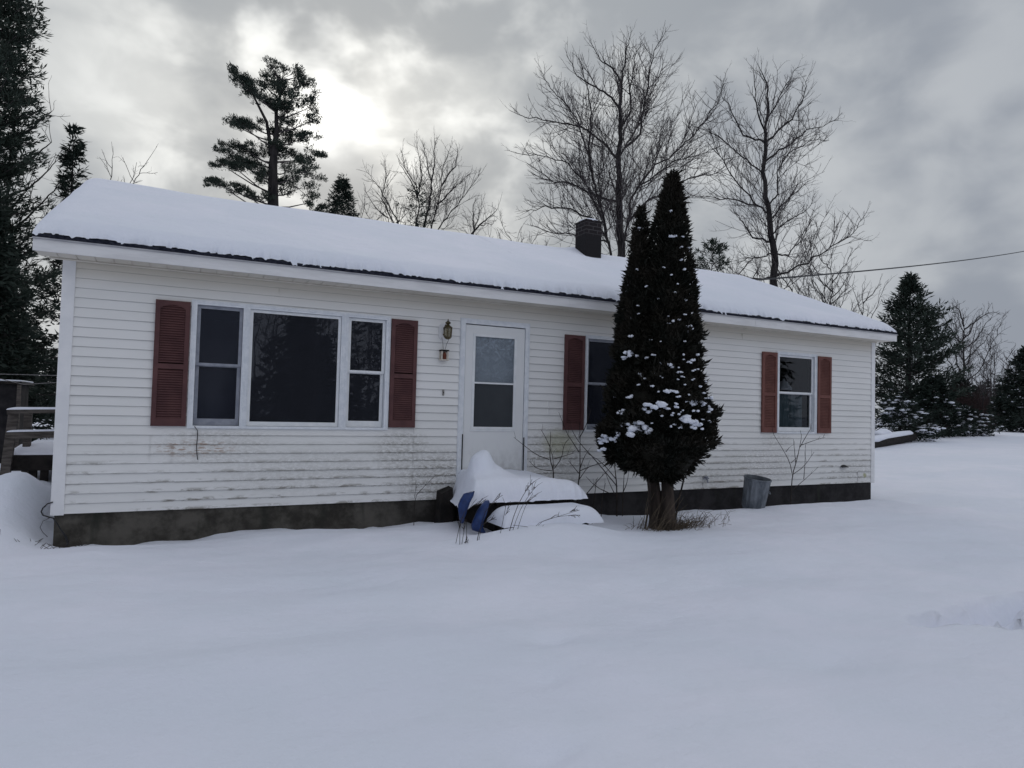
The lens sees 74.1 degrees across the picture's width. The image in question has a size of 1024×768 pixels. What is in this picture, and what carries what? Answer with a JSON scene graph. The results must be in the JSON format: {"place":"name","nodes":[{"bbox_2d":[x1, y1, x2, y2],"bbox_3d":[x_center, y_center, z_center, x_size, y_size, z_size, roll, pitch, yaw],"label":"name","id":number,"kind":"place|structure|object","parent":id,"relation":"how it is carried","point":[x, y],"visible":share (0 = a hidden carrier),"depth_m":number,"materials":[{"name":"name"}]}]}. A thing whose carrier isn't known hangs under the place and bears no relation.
{"place":"outdoors","nodes":[
{"label":"outdoors","id":0,"kind":"place"},
{"bbox_2d":[15,537,89,548],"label":"dry grass","id":1,"kind":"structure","parent":0,"point":[57,544],"depth_m":6.83,"materials":[{"name":"brown plant"}]},
{"bbox_2d":[0,418,1023,767],"bbox_3d":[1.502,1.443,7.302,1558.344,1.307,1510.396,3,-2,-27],"label":"snowy ground","id":2,"kind":"structure","parent":0,"point":[882,626],"depth_m":4.41,"materials":[{"name":"white snow"}]},
{"bbox_2d":[0,381,33,462],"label":"shed","id":3,"kind":"structure","parent":2,"relation":"on","point":[13,394],"depth_m":12.04,"materials":[{"name":"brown wood"}]},
{"bbox_2d":[0,379,33,382],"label":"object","id":4,"kind":"structure","parent":3,"relation":"on","point":[18,381],"depth_m":12.06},
{"bbox_2d":[0,409,54,481],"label":"deck","id":5,"kind":"structure","parent":2,"relation":"on","point":[32,465],"depth_m":9.26,"materials":[{"name":"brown wood"}]},
{"bbox_2d":[6,407,54,409],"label":"deck snow","id":6,"kind":"structure","parent":5,"relation":"on","point":[21,408],"depth_m":9.20,"materials":[{"name":"white snow"}]},
{"bbox_2d":[7,429,53,431],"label":"deck snow","id":7,"kind":"structure","parent":5,"relation":"on","point":[31,430],"depth_m":9.23,"materials":[{"name":"white snow"}]},
{"bbox_2d":[14,440,53,454],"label":"deck snow","id":8,"kind":"structure","parent":5,"relation":"on","point":[40,447],"depth_m":9.50,"materials":[{"name":"white snow"}]},
{"bbox_2d":[0,188,55,441],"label":"spruce tree","id":9,"kind":"object","parent":2,"relation":"on","point":[11,360],"visible":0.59,"depth_m":14.10,"materials":[{"name":"green plant"}]},
{"bbox_2d":[0,0,61,378],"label":"pine tree","id":10,"kind":"object","parent":2,"relation":"on","point":[14,98],"visible":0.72,"depth_m":16.52,"materials":[{"name":"green plant"}]},
{"bbox_2d":[28,342,58,426],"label":"spruce tree","id":11,"kind":"object","parent":2,"relation":"on","point":[49,371],"visible":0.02,"depth_m":20.49,"materials":[{"name":"green plant"}]},
{"bbox_2d":[0,76,87,338],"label":"spruce tree","id":12,"kind":"object","parent":2,"relation":"on","point":[37,180],"visible":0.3,"depth_m":17.66,"materials":[{"name":"green plant"}]},
{"bbox_2d":[20,122,90,439],"bbox_3d":[-11.805,-2.697,17.910,2.467,8.633,2.312,3,-2,-27],"label":"spruce tree","id":13,"kind":"object","parent":2,"relation":"on","point":[72,155],"visible":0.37,"depth_m":17.81,"materials":[{"name":"green plant"}]},
{"bbox_2d":[52,146,157,197],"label":"bare tree","id":14,"kind":"object","parent":2,"relation":"on","point":[127,168],"visible":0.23,"depth_m":19.46,"materials":[{"name":"brown plant"}]},
{"bbox_2d":[202,55,328,212],"bbox_3d":[-9.549,-5.457,26.938,5.283,15.367,3.465,3,-2,-27],"label":"pine tree","id":15,"kind":"object","parent":2,"relation":"on","point":[276,147],"visible":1,"depth_m":26.95,"materials":[{"name":"green plant"}]},
{"bbox_2d":[325,173,360,217],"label":"spruce tree","id":16,"kind":"object","parent":2,"relation":"on","point":[343,185],"visible":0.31,"depth_m":32.26,"materials":[{"name":"green plant"}]},
{"bbox_2d":[342,188,393,221],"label":"bare tree","id":17,"kind":"object","parent":2,"relation":"on","point":[372,216],"visible":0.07,"depth_m":33.83,"materials":[{"name":"brown plant"}]},
{"bbox_2d":[362,183,416,225],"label":"bare tree","id":18,"kind":"object","parent":2,"relation":"on","point":[385,207],"visible":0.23,"depth_m":34.33,"materials":[{"name":"brown plant"}]},
{"bbox_2d":[394,181,439,227],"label":"bare tree","id":19,"kind":"object","parent":2,"relation":"on","point":[424,223],"visible":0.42,"depth_m":35.00,"materials":[{"name":"brown plant"}]},
{"bbox_2d":[413,482,426,524],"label":"sapling","id":20,"kind":"object","parent":2,"relation":"on","point":[415,498],"visible":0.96,"depth_m":8.40,"materials":[{"name":"brown plant"}]},
{"bbox_2d":[358,129,485,230],"bbox_3d":[-4.840,-5.724,36.217,6.695,16.649,4.023,2,-2,-2],"label":"bare tree","id":21,"kind":"object","parent":2,"relation":"on","point":[430,205],"visible":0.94,"depth_m":36.31,"materials":[{"name":"brown plant"}]},
{"bbox_2d":[434,486,452,522],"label":"wood block","id":22,"kind":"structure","parent":2,"relation":"on","point":[444,508],"depth_m":8.53,"materials":[{"name":"black wood"}]},
{"bbox_2d":[32,219,897,547],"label":"house","id":23,"kind":"structure","parent":2,"relation":"on","point":[202,395],"depth_m":8.51,"materials":[{"name":"plastic"}]},
{"bbox_2d":[0,378,56,384],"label":"clothesline","id":24,"kind":"object","parent":23,"relation":"attached to","point":[24,384],"visible":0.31,"depth_m":12.02,"materials":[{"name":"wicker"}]},
{"bbox_2d":[5,374,56,375],"bbox_3d":[-8.806,-0.241,11.660,3.187,0.151,0.012,2,-2,-23],"label":"clothesline","id":25,"kind":"object","parent":23,"relation":"attached to","point":[28,374],"visible":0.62,"depth_m":11.79,"materials":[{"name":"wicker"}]},
{"bbox_2d":[187,299,247,428],"bbox_3d":[-3.314,-0.213,7.625,0.572,1.420,0.122,3,-2,-27],"label":"window","id":26,"kind":"structure","parent":23,"relation":"in","point":[220,338],"depth_m":7.63,"materials":[{"name":"metal"}]},
{"bbox_2d":[243,304,345,429],"bbox_3d":[-2.560,-0.180,8.005,1.117,1.420,0.122,3,-2,-27],"label":"window","id":27,"kind":"structure","parent":23,"relation":"in","point":[251,309],"depth_m":7.97,"materials":[{"name":"white plastic"}]},
{"bbox_2d":[342,313,390,429],"bbox_3d":[-1.807,-0.147,8.384,0.570,1.420,0.122,3,-2,-27],"label":"window","id":28,"kind":"structure","parent":23,"relation":"in","point":[382,423],"depth_m":8.41,"materials":[{"name":"white plastic"}]},
{"bbox_2d":[439,340,448,360],"bbox_3d":[-0.876,-0.452,8.766,0.108,0.295,0.087,3,-2,-27],"label":"hanging ornament","id":29,"kind":"object","parent":23,"relation":"hanging from","point":[443,355],"visible":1,"depth_m":8.75,"materials":[{"name":"beige paint"}]},
{"bbox_2d":[32,178,895,331],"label":"roof snow","id":30,"kind":"structure","parent":23,"relation":"on","point":[117,211],"depth_m":9.33,"materials":[{"name":"white snow"}]},
{"bbox_2d":[462,324,524,469],"bbox_3d":[-0.245,0.255,9.129,0.880,2.053,0.046,3,-2,-27],"label":"storm door","id":31,"kind":"structure","parent":23,"relation":"in","point":[493,412],"depth_m":9.13,"materials":[{"name":"white metal"}]},
{"bbox_2d":[475,337,513,382],"bbox_3d":[-0.296,0.268,9.230,0.894,2.100,0.046,3,-2,-27],"label":"inner door","id":32,"kind":"structure","parent":23,"relation":"in","point":[489,367],"depth_m":9.25,"materials":[{"name":"paint"}]},
{"bbox_2d":[583,335,615,431],"bbox_3d":[1.463,0.006,10.032,0.990,1.398,0.122,3,-2,-27],"label":"window","id":33,"kind":"structure","parent":23,"relation":"in","point":[597,360],"depth_m":9.92,"materials":[{"name":"metal"}]},
{"bbox_2d":[777,351,817,433],"bbox_3d":[4.912,0.158,11.770,0.990,1.398,0.122,3,-2,-27],"label":"window","id":34,"kind":"structure","parent":23,"relation":"in","point":[812,419],"depth_m":11.90,"materials":[{"name":"white plastic"}]},
{"bbox_2d":[458,491,474,522],"bbox_3d":[-0.493,1.364,7.502,0.104,0.340,0.227,-1,-3,43],"label":"plastic panel","id":35,"kind":"object","parent":2,"relation":"on","point":[464,502],"visible":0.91,"depth_m":7.44,"materials":[{"name":"blue plastic"}]},
{"bbox_2d":[456,494,500,544],"bbox_3d":[-0.349,1.414,7.047,0.522,0.549,0.069,3,-2,-27],"label":"dry weed","id":36,"kind":"object","parent":2,"relation":"on","point":[464,520],"visible":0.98,"depth_m":7.00,"materials":[{"name":"brown plant"}]},
{"bbox_2d":[471,500,489,532],"bbox_3d":[-0.333,1.479,7.544,0.118,0.349,0.260,0,-3,40],"label":"plastic panel","id":37,"kind":"object","parent":2,"relation":"on","point":[477,522],"visible":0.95,"depth_m":7.49,"materials":[{"name":"blue plastic"}]},
{"bbox_2d":[459,193,505,234],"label":"bare tree","id":38,"kind":"object","parent":2,"relation":"on","point":[474,229],"visible":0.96,"depth_m":35.46,"materials":[{"name":"brown plant"}]},
{"bbox_2d":[17,279,1021,428],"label":"distant woods","id":39,"kind":"object","parent":2,"relation":"on","point":[996,387],"visible":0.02,"depth_m":50.13,"materials":[{"name":"plant"}]},
{"bbox_2d":[496,209,542,243],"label":"bare tree","id":40,"kind":"object","parent":2,"relation":"on","point":[509,232],"visible":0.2,"depth_m":37.31,"materials":[{"name":"brown plant"}]},
{"bbox_2d":[457,499,592,531],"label":"front steps","id":41,"kind":"structure","parent":2,"relation":"on","point":[470,514],"depth_m":8.01,"materials":[{"name":"brown wood"}]},
{"bbox_2d":[450,450,587,508],"bbox_3d":[-0.055,1.153,8.474,1.600,0.679,1.256,3,-2,-27],"label":"snow pile","id":42,"kind":"object","parent":41,"relation":"on","point":[484,476],"visible":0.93,"depth_m":8.01,"materials":[{"name":"white snow"}]},
{"bbox_2d":[487,502,603,527],"bbox_3d":[0.399,1.502,7.831,1.300,0.194,0.478,3,-2,-27],"label":"snow pile","id":43,"kind":"object","parent":41,"relation":"on","point":[534,514],"visible":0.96,"depth_m":7.66,"materials":[{"name":"white snow"}]},
{"bbox_2d":[500,475,579,532],"bbox_3d":[0.325,1.349,7.376,1.017,0.739,0.145,2,-2,-23],"label":"dry weed","id":44,"kind":"object","parent":2,"relation":"on","point":[527,503],"visible":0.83,"depth_m":7.30,"materials":[{"name":"brown plant"}]},
{"bbox_2d":[514,425,577,477],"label":"sapling","id":45,"kind":"object","parent":2,"relation":"on","point":[553,467],"visible":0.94,"depth_m":9.00,"materials":[{"name":"brown plant"}]},
{"bbox_2d":[559,410,604,503],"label":"sapling","id":46,"kind":"object","parent":2,"relation":"on","point":[578,451],"visible":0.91,"depth_m":9.26,"materials":[{"name":"brown plant"}]},
{"bbox_2d":[569,420,628,516],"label":"sapling","id":47,"kind":"object","parent":2,"relation":"on","point":[616,494],"visible":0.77,"depth_m":9.35,"materials":[{"name":"brown plant"}]},
{"bbox_2d":[500,20,741,256],"bbox_3d":[4.598,-6.770,28.465,11.693,18.421,7.177,3,-2,-27],"label":"bare tree","id":48,"kind":"object","parent":2,"relation":"on","point":[620,190],"visible":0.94,"depth_m":28.21,"materials":[{"name":"brown plant"}]},
{"bbox_2d":[590,169,724,529],"bbox_3d":[1.933,-0.441,8.790,1.589,4.821,1.566,3,-2,-27],"label":"arborvitae","id":49,"kind":"object","parent":2,"relation":"on","point":[656,426],"visible":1,"depth_m":8.58,"materials":[{"name":"green plant"}]},
{"bbox_2d":[692,237,730,272],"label":"pine tree","id":50,"kind":"object","parent":2,"relation":"on","point":[718,249],"visible":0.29,"depth_m":27.73,"materials":[{"name":"green plant"}]},
{"bbox_2d":[696,237,769,280],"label":"bare tree","id":51,"kind":"object","parent":2,"relation":"on","point":[758,259],"visible":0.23,"depth_m":30.47,"materials":[{"name":"brown plant"}]},
{"bbox_2d":[742,474,771,508],"bbox_3d":[3.806,1.701,10.542,0.421,0.556,0.448,3,-2,-27],"label":"trash can","id":52,"kind":"object","parent":2,"relation":"on","point":[756,488],"visible":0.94,"depth_m":10.41,"materials":[{"name":"metal"}]},
{"bbox_2d":[687,51,878,294],"bbox_3d":[12.926,-6.883,32.953,11.442,18.909,5.808,3,-2,-27],"label":"bare tree","id":53,"kind":"object","parent":2,"relation":"on","point":[770,232],"visible":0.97,"depth_m":32.41,"materials":[{"name":"brown plant"}]},
{"bbox_2d":[767,256,814,295],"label":"bare tree","id":54,"kind":"object","parent":2,"relation":"on","point":[792,282],"visible":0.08,"depth_m":35.85,"materials":[{"name":"brown plant"}]},
{"bbox_2d":[772,424,823,504],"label":"sapling","id":55,"kind":"object","parent":2,"relation":"on","point":[796,461],"visible":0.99,"depth_m":11.20,"materials":[{"name":"brown plant"}]},
{"bbox_2d":[783,249,860,311],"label":"bare tree","id":56,"kind":"object","parent":2,"relation":"on","point":[810,295],"visible":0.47,"depth_m":32.75,"materials":[{"name":"brown plant"}]},
{"bbox_2d":[787,230,872,312],"bbox_3d":[16.714,-2.741,35.465,5.311,10.562,3.944,2,-2,-8],"label":"bare tree","id":57,"kind":"object","parent":2,"relation":"on","point":[832,291],"visible":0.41,"depth_m":35.54,"materials":[{"name":"brown plant"}]},
{"bbox_2d":[826,275,895,361],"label":"bare tree","id":58,"kind":"object","parent":2,"relation":"on","point":[866,300],"visible":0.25,"depth_m":40.12,"materials":[{"name":"brown plant"}]},
{"bbox_2d":[875,432,917,447],"bbox_3d":[13.683,2.084,24.756,5.093,0.642,0.470,3,-3,-42],"label":"timber","id":59,"kind":"object","parent":2,"relation":"on","point":[897,440],"visible":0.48,"depth_m":24.98,"materials":[{"name":"brown wood"}]},
{"bbox_2d":[875,428,891,434],"bbox_3d":[14.065,1.914,25.580,0.655,0.480,1.432,0,-3,39],"label":"snow lump","id":60,"kind":"object","parent":59,"relation":"on","point":[881,431],"visible":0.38,"depth_m":25.23,"materials":[{"name":"white snow"}]},
{"bbox_2d":[875,431,912,441],"bbox_3d":[13.818,1.917,24.822,4.786,0.420,0.326,3,-3,-42],"label":"snow strip","id":61,"kind":"object","parent":59,"relation":"on","point":[878,438],"visible":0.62,"depth_m":24.90,"materials":[{"name":"white snow"}]},
{"bbox_2d":[875,393,947,441],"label":"spruce tree","id":62,"kind":"object","parent":2,"relation":"on","point":[898,407],"visible":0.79,"depth_m":27.08,"materials":[{"name":"green plant"}]},
{"bbox_2d":[875,271,976,417],"bbox_3d":[19.000,-1.480,32.216,5.518,7.830,5.820,3,-2,-27],"label":"spruce tree","id":63,"kind":"object","parent":2,"relation":"on","point":[910,312],"visible":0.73,"depth_m":31.55,"materials":[{"name":"green plant"}]},
{"bbox_2d":[893,373,976,437],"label":"spruce tree","id":64,"kind":"object","parent":2,"relation":"on","point":[948,411],"visible":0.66,"depth_m":29.84,"materials":[{"name":"green plant"}]},
{"bbox_2d":[912,381,1000,428],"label":"brush","id":65,"kind":"object","parent":2,"relation":"on","point":[973,401],"visible":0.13,"depth_m":40.61,"materials":[{"name":"plant"}]},
{"bbox_2d":[948,373,991,424],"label":"spruce tree","id":66,"kind":"object","parent":2,"relation":"on","point":[962,379],"visible":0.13,"depth_m":42.26,"materials":[{"name":"green plant"}]},
{"bbox_2d":[937,299,1013,402],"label":"bare tree","id":67,"kind":"object","parent":2,"relation":"on","point":[960,356],"visible":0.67,"depth_m":47.75,"materials":[{"name":"brown plant"}]},
{"bbox_2d":[945,403,1006,436],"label":"spruce tree","id":68,"kind":"object","parent":2,"relation":"on","point":[983,430],"visible":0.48,"depth_m":30.56,"materials":[{"name":"green plant"}]},
{"bbox_2d":[961,344,996,424],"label":"bare tree","id":69,"kind":"object","parent":2,"relation":"on","point":[983,379],"visible":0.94,"depth_m":40.98,"materials":[{"name":"brown plant"}]},
{"bbox_2d":[975,329,1004,425],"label":"bare tree","id":70,"kind":"object","parent":2,"relation":"on","point":[990,370],"visible":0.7,"depth_m":42.24,"materials":[{"name":"brown plant"}]},
{"bbox_2d":[977,340,1011,424],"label":"bare tree","id":71,"kind":"object","parent":2,"relation":"on","point":[994,389],"visible":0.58,"depth_m":43.37,"materials":[{"name":"brown plant"}]},
{"bbox_2d":[984,345,1023,432],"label":"spruce tree","id":72,"kind":"object","parent":2,"relation":"on","point":[1011,402],"visible":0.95,"depth_m":35.22,"materials":[{"name":"green plant"}]},
{"bbox_2d":[0,0,1023,417],"label":"sky","id":73,"kind":"structure","parent":0,"point":[929,93],"materials":[{"name":"grey"}]},
{"bbox_2d":[625,494,735,531],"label":"dry grass","id":74,"kind":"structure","parent":0,"point":[680,525],"depth_m":8.62,"materials":[{"name":"brown plant"}]},
{"bbox_2d":[754,251,1023,280],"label":"power line","id":75,"kind":"object","parent":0,"point":[872,269],"visible":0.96,"depth_m":21.18,"materials":[{"name":"black rubber"}]}
]}

